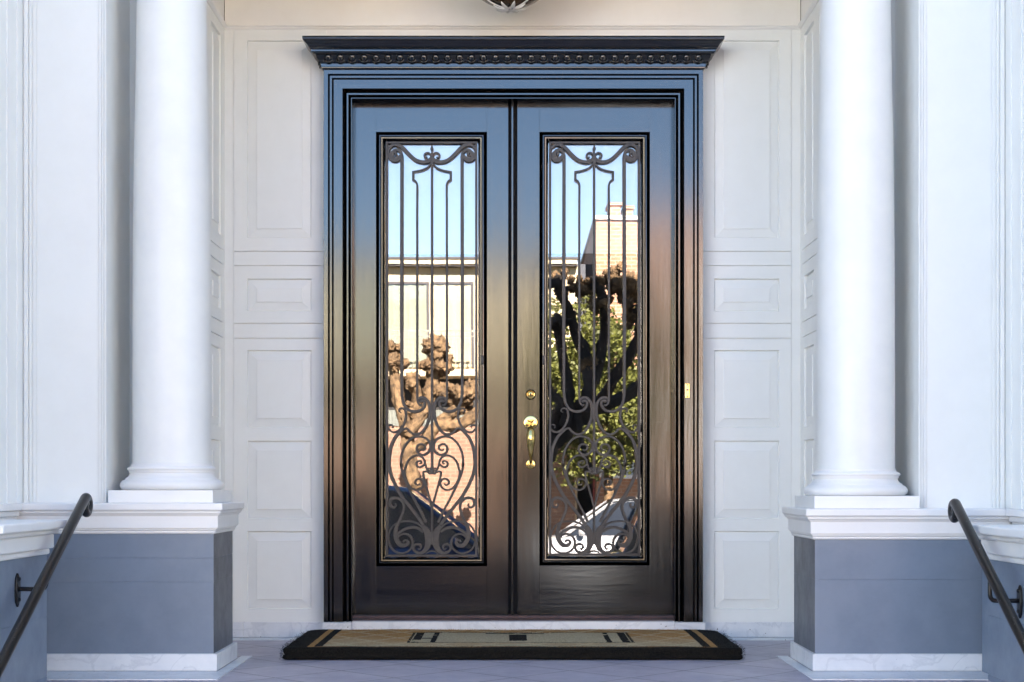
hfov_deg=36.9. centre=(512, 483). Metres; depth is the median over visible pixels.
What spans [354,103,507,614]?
door
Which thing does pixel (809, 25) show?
panelled wall
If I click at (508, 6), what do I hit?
pendant lamp
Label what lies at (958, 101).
house bay
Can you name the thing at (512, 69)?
door frame
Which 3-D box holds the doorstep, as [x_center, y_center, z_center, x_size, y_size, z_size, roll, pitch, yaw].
[0.006,0.667,7.197,1.770,0.102,0.205,0,0,0]
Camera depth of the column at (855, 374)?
6.00 m
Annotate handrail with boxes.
[0,493,92,677]
[948,498,1023,653]
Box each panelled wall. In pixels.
[207,0,226,489]
[225,0,800,636]
[798,0,820,494]
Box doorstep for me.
[322,614,704,629]
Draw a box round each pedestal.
[17,502,243,670]
[782,507,1009,670]
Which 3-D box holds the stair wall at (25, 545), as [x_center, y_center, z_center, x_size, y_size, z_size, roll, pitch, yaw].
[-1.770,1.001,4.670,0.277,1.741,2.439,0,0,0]
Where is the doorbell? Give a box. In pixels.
[685,383,689,397]
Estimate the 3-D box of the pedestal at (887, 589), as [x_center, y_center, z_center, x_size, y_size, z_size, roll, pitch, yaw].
[1.516,0.407,6.130,0.788,0.622,0.523,0,0,0]
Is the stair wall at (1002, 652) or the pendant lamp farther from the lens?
the pendant lamp
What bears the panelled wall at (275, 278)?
on the floor
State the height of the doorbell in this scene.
0.066 m
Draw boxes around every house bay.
[0,0,136,519]
[891,0,1023,524]
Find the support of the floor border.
on the floor
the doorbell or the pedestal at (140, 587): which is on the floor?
the pedestal at (140, 587)
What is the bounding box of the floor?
[47,640,991,681]
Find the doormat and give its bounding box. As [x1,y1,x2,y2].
[280,628,745,660]
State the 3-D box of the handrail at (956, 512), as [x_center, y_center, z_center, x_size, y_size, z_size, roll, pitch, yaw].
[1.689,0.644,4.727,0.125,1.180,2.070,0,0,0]
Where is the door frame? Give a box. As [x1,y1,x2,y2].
[302,36,723,621]
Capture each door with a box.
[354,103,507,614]
[508,103,672,614]
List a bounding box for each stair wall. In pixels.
[0,520,66,681]
[972,525,1023,681]
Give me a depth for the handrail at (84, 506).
5.25 m
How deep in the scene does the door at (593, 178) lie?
7.23 m
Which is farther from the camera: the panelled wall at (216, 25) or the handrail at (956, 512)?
the panelled wall at (216, 25)
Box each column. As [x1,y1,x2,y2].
[108,0,231,502]
[795,0,919,508]
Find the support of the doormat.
on the floor
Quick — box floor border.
[46,637,987,679]
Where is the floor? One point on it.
(761, 661)
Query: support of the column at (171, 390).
on the pedestal at (140, 587)
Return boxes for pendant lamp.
[482,0,537,12]
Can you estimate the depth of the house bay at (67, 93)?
6.00 m

